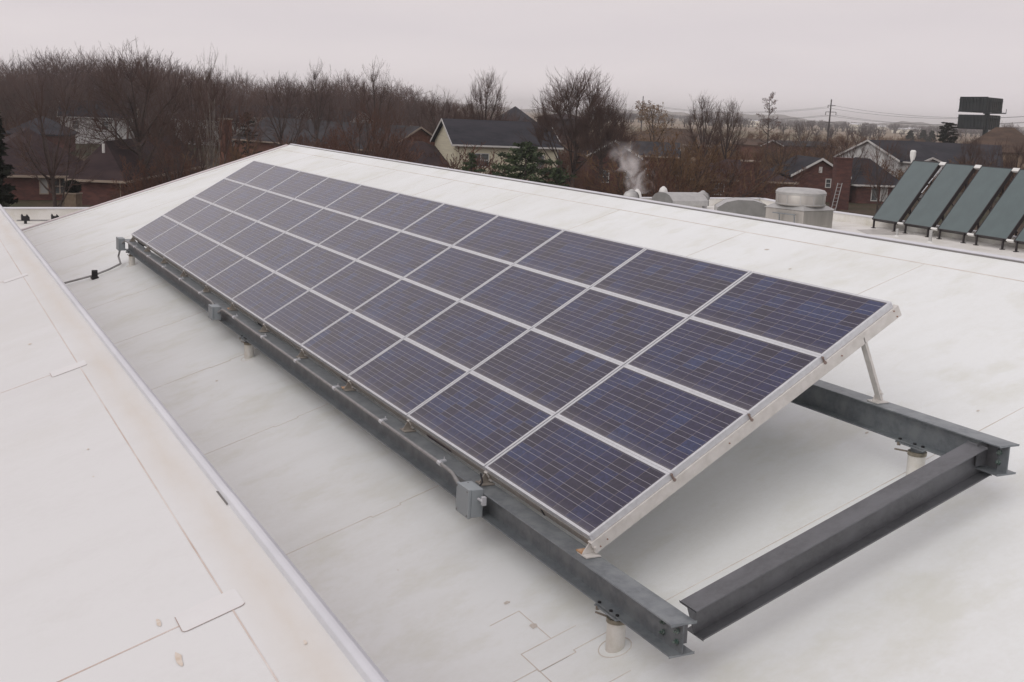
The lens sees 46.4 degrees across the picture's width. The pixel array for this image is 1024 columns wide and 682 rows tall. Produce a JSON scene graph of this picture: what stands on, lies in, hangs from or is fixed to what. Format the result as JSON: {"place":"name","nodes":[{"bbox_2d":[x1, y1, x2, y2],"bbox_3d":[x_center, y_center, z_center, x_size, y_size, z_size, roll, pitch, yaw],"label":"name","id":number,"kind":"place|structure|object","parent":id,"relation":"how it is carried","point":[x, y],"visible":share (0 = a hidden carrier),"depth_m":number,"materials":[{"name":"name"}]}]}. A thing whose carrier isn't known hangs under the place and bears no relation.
{"place":"outdoors","nodes":[
{"label":"outdoors","id":0,"kind":"place"},
{"bbox_2d":[1,100,137,151],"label":"house","id":1,"kind":"structure","parent":0,"point":[55,126],"depth_m":213.94,"materials":[{"name":"white"}]},
{"bbox_2d":[64,192,82,206],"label":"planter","id":2,"kind":"object","parent":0,"point":[73,199],"visible":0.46,"depth_m":78.35,"materials":[{"name":"brown"}]},
{"bbox_2d":[63,179,81,192],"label":"shrub","id":3,"kind":"object","parent":2,"relation":"in","point":[75,189],"visible":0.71,"depth_m":78.23,"materials":[{"name":"green plant"}]},
{"bbox_2d":[171,104,244,145],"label":"house","id":4,"kind":"structure","parent":0,"point":[216,120],"depth_m":229.68,"materials":[{"name":"white"}]},
{"bbox_2d":[238,105,311,128],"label":"house","id":5,"kind":"structure","parent":0,"point":[289,116],"depth_m":225.17,"materials":[{"name":"brown"}]},
{"bbox_2d":[320,110,372,122],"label":"house","id":6,"kind":"structure","parent":0,"point":[346,118],"depth_m":227.14,"materials":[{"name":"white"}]},
{"bbox_2d":[0,0,1023,126],"label":"sky","id":7,"kind":"structure","parent":0,"point":[917,58],"materials":[{"name":"grey"}]},
{"bbox_2d":[4,103,1023,235],"bbox_3d":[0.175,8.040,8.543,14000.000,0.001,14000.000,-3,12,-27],"label":"ground","id":8,"kind":"structure","parent":0,"point":[863,209],"depth_m":624.41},
{"bbox_2d":[0,112,17,206],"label":"evergreen tree","id":9,"kind":"object","parent":8,"relation":"on","point":[6,199],"visible":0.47,"depth_m":60.06,"materials":[{"name":"green plant"}]},
{"bbox_2d":[1,65,102,206],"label":"bare tree","id":10,"kind":"object","parent":8,"relation":"on","point":[51,178],"visible":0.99,"depth_m":71.64,"materials":[{"name":"brown plant"}]},
{"bbox_2d":[0,127,203,204],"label":"house","id":11,"kind":"structure","parent":8,"relation":"on","point":[106,163],"depth_m":102.72,"materials":[{"name":"red brick"}]},
{"bbox_2d":[39,178,48,193],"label":"window","id":12,"kind":"structure","parent":11,"relation":"in","point":[42,190],"depth_m":103.10,"materials":[{"name":"grey"}]},
{"bbox_2d":[55,178,65,193],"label":"window","id":13,"kind":"structure","parent":11,"relation":"in","point":[60,185],"depth_m":103.66,"materials":[{"name":"grey"}]},
{"bbox_2d":[60,36,204,174],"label":"bare tree","id":14,"kind":"object","parent":8,"relation":"on","point":[136,130],"visible":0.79,"depth_m":104.25,"materials":[{"name":"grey plant"}]},
{"bbox_2d":[107,154,161,199],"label":"bare bush","id":15,"kind":"object","parent":8,"relation":"on","point":[136,184],"visible":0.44,"depth_m":71.48,"materials":[{"name":"brown plant"}]},
{"bbox_2d":[136,135,197,186],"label":"bare bush","id":16,"kind":"object","parent":8,"relation":"on","point":[169,165],"visible":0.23,"depth_m":77.54,"materials":[{"name":"brown plant"}]},
{"bbox_2d":[125,102,216,188],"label":"bare tree","id":17,"kind":"object","parent":8,"relation":"on","point":[178,173],"visible":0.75,"depth_m":72.15,"materials":[{"name":"brown plant"}]},
{"bbox_2d":[176,66,215,171],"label":"bare tree","id":18,"kind":"object","parent":8,"relation":"on","point":[190,90],"visible":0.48,"depth_m":123.25,"materials":[{"name":"brown plant"}]},
{"bbox_2d":[189,41,238,169],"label":"bare tree","id":19,"kind":"object","parent":8,"relation":"on","point":[221,112],"visible":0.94,"depth_m":80.00,"materials":[{"name":"brown plant"}]},
{"bbox_2d":[166,138,262,177],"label":"bare bush","id":20,"kind":"object","parent":8,"relation":"on","point":[236,154],"visible":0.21,"depth_m":92.32,"materials":[{"name":"brown plant"}]},
{"bbox_2d":[205,89,269,163],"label":"bare tree","id":21,"kind":"object","parent":8,"relation":"on","point":[238,138],"visible":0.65,"depth_m":107.51,"materials":[{"name":"brown plant"}]},
{"bbox_2d":[233,112,261,155],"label":"evergreen tree","id":22,"kind":"object","parent":8,"relation":"on","point":[248,134],"visible":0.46,"depth_m":168.48,"materials":[{"name":"green plant"}]},
{"bbox_2d":[0,39,533,142],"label":"woods","id":23,"kind":"object","parent":8,"relation":"on","point":[11,78],"visible":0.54,"depth_m":225.07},
{"bbox_2d":[245,74,315,145],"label":"bare tree","id":24,"kind":"object","parent":8,"relation":"on","point":[284,125],"visible":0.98,"depth_m":144.58,"materials":[{"name":"brown plant"}]},
{"bbox_2d":[1,110,602,189],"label":"undergrowth","id":25,"kind":"object","parent":8,"relation":"on","point":[566,161],"visible":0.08,"depth_m":135.34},
{"bbox_2d":[299,59,340,142],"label":"bare tree","id":26,"kind":"object","parent":8,"relation":"on","point":[317,121],"visible":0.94,"depth_m":159.60,"materials":[{"name":"brown plant"}]},
{"bbox_2d":[219,117,434,164],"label":"house","id":27,"kind":"structure","parent":8,"relation":"on","point":[419,132],"depth_m":167.34,"materials":[{"name":"orange brick"}]},
{"bbox_2d":[297,131,373,153],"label":"bare bush","id":28,"kind":"object","parent":8,"relation":"on","point":[308,144],"visible":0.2,"depth_m":115.34,"materials":[{"name":"brown plant"}]},
{"bbox_2d":[319,122,357,153],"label":"bare tree","id":29,"kind":"object","parent":8,"relation":"on","point":[337,143],"visible":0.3,"depth_m":114.96,"materials":[{"name":"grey plant"}]},
{"bbox_2d":[304,128,412,161],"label":"bare bush","id":30,"kind":"object","parent":8,"relation":"on","point":[393,144],"visible":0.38,"depth_m":115.98,"materials":[{"name":"brown plant"}]},
{"bbox_2d":[319,100,398,158],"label":"bare tree","id":31,"kind":"object","parent":8,"relation":"on","point":[359,135],"visible":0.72,"depth_m":102.53,"materials":[{"name":"brown plant"}]},
{"bbox_2d":[346,57,401,155],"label":"bare tree","id":32,"kind":"object","parent":8,"relation":"on","point":[380,111],"visible":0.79,"depth_m":136.06,"materials":[{"name":"brown plant"}]},
{"bbox_2d":[360,99,415,161],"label":"bare tree","id":33,"kind":"object","parent":8,"relation":"on","point":[404,138],"visible":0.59,"depth_m":119.40,"materials":[{"name":"brown plant"}]},
{"bbox_2d":[408,87,467,133],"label":"bare tree","id":34,"kind":"object","parent":8,"relation":"on","point":[431,107],"visible":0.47,"depth_m":161.29,"materials":[{"name":"brown plant"}]},
{"bbox_2d":[363,118,563,180],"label":"house","id":35,"kind":"structure","parent":8,"relation":"on","point":[448,136],"depth_m":136.36,"materials":[{"name":"beige"}]},
{"bbox_2d":[474,153,488,166],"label":"window","id":36,"kind":"structure","parent":35,"relation":"in","point":[486,155],"depth_m":134.21,"materials":[{"name":"grey"}]},
{"bbox_2d":[452,102,477,118],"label":"bare tree","id":37,"kind":"object","parent":8,"relation":"on","point":[464,112],"visible":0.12,"depth_m":166.49,"materials":[{"name":"brown plant"}]},
{"bbox_2d":[461,152,485,171],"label":"evergreen tree","id":38,"kind":"object","parent":8,"relation":"on","point":[471,161],"visible":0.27,"depth_m":98.85,"materials":[{"name":"green plant"}]},
{"bbox_2d":[459,67,513,120],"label":"bare tree","id":39,"kind":"object","parent":8,"relation":"on","point":[481,98],"visible":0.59,"depth_m":146.50,"materials":[{"name":"brown plant"}]},
{"bbox_2d":[0,144,1023,681],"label":"flat roofed building","id":40,"kind":"structure","parent":8,"relation":"on","point":[188,492],"depth_m":7.79,"materials":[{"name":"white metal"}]},
{"bbox_2d":[17,214,58,223],"bbox_3d":[-14.536,-3.802,37.147,1.595,0.300,0.160,-3,12,-27],"label":"roof pipe","id":41,"kind":"object","parent":40,"relation":"on","point":[26,218],"visible":0.67,"depth_m":36.87,"materials":[{"name":"metal"}]},
{"bbox_2d":[64,237,1019,658],"bbox_3d":[-2.748,-0.144,14.305,3.960,1.711,17.934,-3,12,-27],"label":"steel rack","id":42,"kind":"object","parent":40,"relation":"on","point":[962,463],"visible":0.75,"depth_m":7.28,"materials":[{"name":"grey metal"}]},
{"bbox_2d":[129,160,901,558],"bbox_3d":[-2.205,-1.032,14.768,2.471,1.487,16.496,-3,12,-27],"label":"solar array","id":43,"kind":"object","parent":42,"relation":"on","point":[599,392],"visible":1,"depth_m":9.90,"materials":[{"name":"glass"}]},
{"bbox_2d":[623,189,638,197],"bbox_3d":[3.750,-4.393,37.658,0.500,0.779,0.500,-3,12,-27],"label":"turbine vent","id":44,"kind":"object","parent":40,"relation":"on","point":[631,193],"visible":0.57,"depth_m":37.46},
{"bbox_2d":[659,186,667,191],"bbox_3d":[5.489,-5.337,43.422,0.326,0.569,0.326,-3,12,-27],"label":"vent pipe","id":45,"kind":"object","parent":40,"relation":"on","point":[663,188],"visible":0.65,"depth_m":43.28,"materials":[{"name":"white"}]},
{"bbox_2d":[652,192,708,207],"bbox_3d":[5.775,-4.837,41.036,1.516,0.525,1.269,-3,12,-27],"label":"intake hood","id":46,"kind":"object","parent":40,"relation":"on","point":[695,199],"visible":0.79,"depth_m":40.63,"materials":[{"name":"metal"}]},
{"bbox_2d":[698,190,709,208],"bbox_3d":[6.581,-4.895,41.288,0.500,0.609,0.500,-3,12,-27],"label":"turbine vent","id":47,"kind":"object","parent":40,"relation":"on","point":[706,194],"visible":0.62,"depth_m":41.16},
{"bbox_2d":[714,197,766,217],"bbox_3d":[7.347,-4.206,37.929,1.737,0.606,1.260,3,11,5],"label":"intake hood","id":48,"kind":"object","parent":40,"relation":"on","point":[747,206],"visible":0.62,"depth_m":37.32,"materials":[{"name":"metal"}]},
{"bbox_2d":[764,187,833,228],"bbox_3d":[8.502,-3.792,35.469,1.558,1.482,1.480,-6,14,-38],"label":"exhaust fan","id":49,"kind":"object","parent":40,"relation":"on","point":[801,205],"visible":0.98,"depth_m":34.90,"materials":[{"name":"metal"}]},
{"bbox_2d":[871,150,945,231],"bbox_3d":[11.901,-4.502,35.821,1.590,2.378,1.579,-3,12,-27],"label":"solar collector","id":50,"kind":"object","parent":40,"relation":"on","point":[908,189],"visible":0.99,"depth_m":35.84,"materials":[{"name":"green glass"}]},
{"bbox_2d":[928,230,932,242],"bbox_3d":[11.430,-2.858,32.628,0.176,0.330,0.180,-3,12,-27],"label":"pipe stub","id":51,"kind":"object","parent":40,"relation":"on","point":[930,236],"visible":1,"depth_m":32.59,"materials":[{"name":"white"}]},
{"bbox_2d":[903,163,981,236],"bbox_3d":[12.415,-4.081,34.519,1.480,2.094,1.441,-2,12,-22],"label":"solar collector","id":52,"kind":"object","parent":40,"relation":"on","point":[940,195],"visible":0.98,"depth_m":34.52,"materials":[{"name":"green glass"}]},
{"bbox_2d":[936,166,1019,242],"bbox_3d":[12.944,-3.802,33.205,1.480,2.094,1.441,-2,12,-22],"label":"solar collector","id":53,"kind":"object","parent":40,"relation":"on","point":[975,200],"visible":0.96,"depth_m":33.20,"materials":[{"name":"green glass"}]},
{"bbox_2d":[973,169,1023,249],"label":"solar collector","id":54,"kind":"object","parent":40,"relation":"on","point":[1003,220],"visible":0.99,"depth_m":32.04,"materials":[{"name":"teal glass"}]},
{"bbox_2d":[1013,227,1023,251],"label":"solar collector","id":55,"kind":"object","parent":40,"relation":"on","point":[1019,239],"visible":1,"depth_m":31.03,"materials":[{"name":"teal glass"}]},
{"bbox_2d":[476,106,580,144],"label":"house","id":56,"kind":"structure","parent":8,"relation":"on","point":[521,117],"depth_m":324.97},
{"bbox_2d":[488,141,576,182],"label":"evergreen tree","id":57,"kind":"object","parent":8,"relation":"on","point":[526,150],"visible":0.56,"depth_m":102.50,"materials":[{"name":"green plant"}]},
{"bbox_2d":[546,168,569,185],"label":"evergreen tree","id":58,"kind":"object","parent":8,"relation":"on","point":[557,173],"visible":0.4,"depth_m":100.96,"materials":[{"name":"green plant"}]},
{"bbox_2d":[517,66,631,187],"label":"bare tree","id":59,"kind":"object","parent":8,"relation":"on","point":[564,98],"visible":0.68,"depth_m":120.73,"materials":[{"name":"brown plant"}]},
{"bbox_2d":[570,159,639,194],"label":"bare bush","id":60,"kind":"object","parent":8,"relation":"on","point":[588,182],"visible":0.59,"depth_m":98.26,"materials":[{"name":"brown plant"}]},
{"bbox_2d":[569,87,643,190],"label":"bare tree","id":61,"kind":"object","parent":8,"relation":"on","point":[595,142],"visible":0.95,"depth_m":117.25,"materials":[{"name":"brown plant"}]},
{"bbox_2d":[596,125,651,194],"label":"bare tree","id":62,"kind":"object","parent":8,"relation":"on","point":[635,149],"visible":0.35,"depth_m":132.73,"materials":[{"name":"brown plant"}]},
{"bbox_2d":[574,131,735,196],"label":"bare bush","id":63,"kind":"object","parent":8,"relation":"on","point":[669,163],"visible":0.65,"depth_m":94.38,"materials":[{"name":"brown plant"}]},
{"bbox_2d":[600,155,710,196],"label":"bare bush","id":64,"kind":"object","parent":8,"relation":"on","point":[640,175],"visible":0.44,"depth_m":89.47,"materials":[{"name":"brown plant"}]},
{"bbox_2d":[626,100,684,163],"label":"bare tree","id":65,"kind":"object","parent":8,"relation":"on","point":[646,114],"visible":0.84,"depth_m":185.68,"materials":[{"name":"brown plant"}]},
{"bbox_2d":[630,153,767,197],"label":"bare bush","id":66,"kind":"object","parent":8,"relation":"on","point":[658,184],"visible":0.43,"depth_m":83.79,"materials":[{"name":"brown plant"}]},
{"bbox_2d":[676,91,728,163],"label":"bare tree","id":67,"kind":"object","parent":8,"relation":"on","point":[703,134],"visible":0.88,"depth_m":155.13,"materials":[{"name":"brown plant"}]},
{"bbox_2d":[649,142,763,197],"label":"bare bush","id":68,"kind":"object","parent":8,"relation":"on","point":[740,177],"visible":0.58,"depth_m":102.07,"materials":[{"name":"brown plant"}]},
{"bbox_2d":[647,137,791,198],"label":"bare bush","id":69,"kind":"object","parent":8,"relation":"on","point":[780,168],"visible":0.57,"depth_m":97.09,"materials":[{"name":"brown plant"}]},
{"bbox_2d":[708,98,750,158],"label":"bare tree","id":70,"kind":"object","parent":8,"relation":"on","point":[729,115],"visible":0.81,"depth_m":166.29,"materials":[{"name":"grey plant"}]},
{"bbox_2d":[710,145,824,199],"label":"bare bush","id":71,"kind":"object","parent":8,"relation":"on","point":[755,167],"visible":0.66,"depth_m":114.35,"materials":[{"name":"brown plant"}]},
{"bbox_2d":[751,91,783,165],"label":"bare tree","id":72,"kind":"object","parent":8,"relation":"on","point":[768,119],"visible":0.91,"depth_m":197.57,"materials":[{"name":"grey plant"}]},
{"bbox_2d":[759,127,801,175],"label":"bare tree","id":73,"kind":"object","parent":8,"relation":"on","point":[784,151],"visible":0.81,"depth_m":144.37,"materials":[{"name":"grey plant"}]},
{"bbox_2d":[565,111,1023,139],"bbox_3d":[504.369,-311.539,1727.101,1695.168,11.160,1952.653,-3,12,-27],"label":"hedgerow trees","id":74,"kind":"object","parent":8,"relation":"on","point":[871,130],"visible":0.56,"depth_m":1191.48,"materials":[{"name":"brown plant"}]},
{"bbox_2d":[572,124,1021,197],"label":"brush","id":75,"kind":"object","parent":8,"relation":"on","point":[769,156],"visible":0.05,"depth_m":224.49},
{"bbox_2d":[758,137,835,167],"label":"bare bush","id":76,"kind":"object","parent":8,"relation":"on","point":[802,151],"visible":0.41,"depth_m":168.88,"materials":[{"name":"brown plant"}]},
{"bbox_2d":[785,122,825,155],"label":"bare tree","id":77,"kind":"object","parent":8,"relation":"on","point":[806,139],"visible":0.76,"depth_m":248.74,"materials":[{"name":"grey plant"}]},
{"bbox_2d":[806,135,841,163],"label":"bare tree","id":78,"kind":"object","parent":8,"relation":"on","point":[817,154],"visible":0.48,"depth_m":153.10,"materials":[{"name":"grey plant"}]},
{"bbox_2d":[793,137,858,162],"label":"bare bush","id":79,"kind":"object","parent":8,"relation":"on","point":[827,149],"visible":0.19,"depth_m":182.41,"materials":[{"name":"brown plant"}]},
{"bbox_2d":[825,99,834,141],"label":"utility pole","id":80,"kind":"object","parent":8,"relation":"on","point":[830,105],"visible":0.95,"depth_m":366.21,"materials":[{"name":"grey wood"}]},
{"bbox_2d":[643,104,1023,124],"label":"power line","id":81,"kind":"object","parent":80,"relation":"attached to","point":[858,118],"visible":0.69,"depth_m":353.00,"materials":[{"name":"grey metal"}]},
{"bbox_2d":[769,155,898,209],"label":"house","id":82,"kind":"structure","parent":8,"relation":"on","point":[839,170],"depth_m":142.36,"materials":[{"name":"red brick"}]},
{"bbox_2d":[825,179,830,187],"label":"window","id":83,"kind":"structure","parent":82,"relation":"in","point":[828,181],"depth_m":142.44,"materials":[{"name":"grey"}]},
{"bbox_2d":[870,187,876,200],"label":"window","id":84,"kind":"structure","parent":82,"relation":"in","point":[873,198],"depth_m":143.56,"materials":[{"name":"grey"}]},
{"bbox_2d":[879,187,887,200],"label":"window","id":85,"kind":"structure","parent":82,"relation":"in","point":[885,188],"depth_m":143.81,"materials":[{"name":"grey"}]},
{"bbox_2d":[831,183,841,209],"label":"ladder","id":86,"kind":"object","parent":8,"relation":"on","point":[836,194],"visible":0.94,"depth_m":130.39,"materials":[{"name":"silver metal"}]},
{"bbox_2d":[822,133,876,148],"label":"bare bush","id":87,"kind":"object","parent":8,"relation":"on","point":[873,138],"visible":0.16,"depth_m":217.95,"materials":[{"name":"brown plant"}]},
{"bbox_2d":[826,124,874,184],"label":"bare tree","id":88,"kind":"object","parent":8,"relation":"on","point":[854,151],"visible":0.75,"depth_m":142.41,"materials":[{"name":"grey plant"}]},
{"bbox_2d":[853,136,899,211],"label":"bare tree","id":89,"kind":"object","parent":8,"relation":"on","point":[868,174],"visible":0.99,"depth_m":111.68,"materials":[{"name":"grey plant"}]},
{"bbox_2d":[835,139,945,197],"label":"house","id":90,"kind":"structure","parent":8,"relation":"on","point":[923,153],"depth_m":161.65,"materials":[{"name":"white"}]},
{"bbox_2d":[883,139,912,172],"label":"bare tree","id":91,"kind":"object","parent":8,"relation":"on","point":[898,148],"visible":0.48,"depth_m":159.56,"materials":[{"name":"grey plant"}]},
{"bbox_2d":[904,130,915,140],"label":"evergreen tree","id":92,"kind":"object","parent":8,"relation":"on","point":[910,135],"visible":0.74,"depth_m":579.82,"materials":[{"name":"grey plant"}]},
{"bbox_2d":[917,130,927,141],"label":"evergreen tree","id":93,"kind":"object","parent":8,"relation":"on","point":[923,134],"visible":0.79,"depth_m":596.46,"materials":[{"name":"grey plant"}]},
{"bbox_2d":[925,130,937,141],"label":"evergreen tree","id":94,"kind":"object","parent":8,"relation":"on","point":[931,135],"visible":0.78,"depth_m":567.53,"materials":[{"name":"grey plant"}]},
{"bbox_2d":[935,122,959,142],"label":"evergreen tree","id":95,"kind":"object","parent":8,"relation":"on","point":[946,128],"visible":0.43,"depth_m":212.91,"materials":[{"name":"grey plant"}]},
{"bbox_2d":[915,141,1002,167],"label":"house","id":96,"kind":"structure","parent":8,"relation":"on","point":[946,152],"depth_m":204.45,"materials":[{"name":"grey"}]},
{"bbox_2d":[950,131,968,143],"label":"bare tree","id":97,"kind":"object","parent":8,"relation":"on","point":[963,139],"visible":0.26,"depth_m":276.75,"materials":[{"name":"brown plant"}]},
{"bbox_2d":[956,133,990,189],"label":"bare tree","id":98,"kind":"object","parent":8,"relation":"on","point":[971,148],"visible":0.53,"depth_m":138.32,"materials":[{"name":"brown plant"}]},
{"bbox_2d":[957,97,1006,134],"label":"billboard","id":99,"kind":"object","parent":8,"relation":"on","point":[987,107],"visible":0.95,"depth_m":262.56},
{"bbox_2d":[968,138,1012,211],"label":"bare tree","id":100,"kind":"object","parent":8,"relation":"on","point":[997,165],"visible":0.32,"depth_m":124.14,"materials":[{"name":"brown plant"}]},
{"bbox_2d":[969,127,1023,177],"bbox_3d":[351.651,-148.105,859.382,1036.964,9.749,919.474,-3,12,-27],"label":"house","id":101,"kind":"structure","parent":8,"relation":"on","point":[1012,135],"depth_m":236.52,"materials":[{"name":"beige brick"}]},
{"bbox_2d":[1000,140,1023,193],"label":"bare tree","id":102,"kind":"object","parent":8,"relation":"on","point":[1010,163],"visible":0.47,"depth_m":116.65,"materials":[{"name":"brown plant"}]},
{"bbox_2d":[1002,122,1023,133],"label":"bare tree","id":103,"kind":"object","parent":8,"relation":"on","point":[1017,127],"visible":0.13,"depth_m":391.34,"materials":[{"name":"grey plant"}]},
{"bbox_2d":[209,94,1023,130],"bbox_3d":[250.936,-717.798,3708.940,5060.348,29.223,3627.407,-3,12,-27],"label":"hills","id":104,"kind":"structure","parent":0,"point":[757,117],"depth_m":3371.23,"materials":[{"name":"plant"}]},
{"bbox_2d":[578,139,680,193],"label":"house","id":105,"kind":"structure","parent":0,"point":[645,144],"depth_m":149.96,"materials":[{"name":"red brick"}]},
{"bbox_2d":[630,127,720,160],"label":"house","id":106,"kind":"structure","parent":0,"point":[671,131],"depth_m":257.48,"materials":[{"name":"beige brick"}]},
{"bbox_2d":[675,159,798,199],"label":"house","id":107,"kind":"structure","parent":0,"point":[777,177],"depth_m":134.81,"materials":[{"name":"red brick"}]},
{"bbox_2d":[730,138,835,159],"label":"house","id":108,"kind":"structure","parent":0,"point":[751,144],"depth_m":276.68,"materials":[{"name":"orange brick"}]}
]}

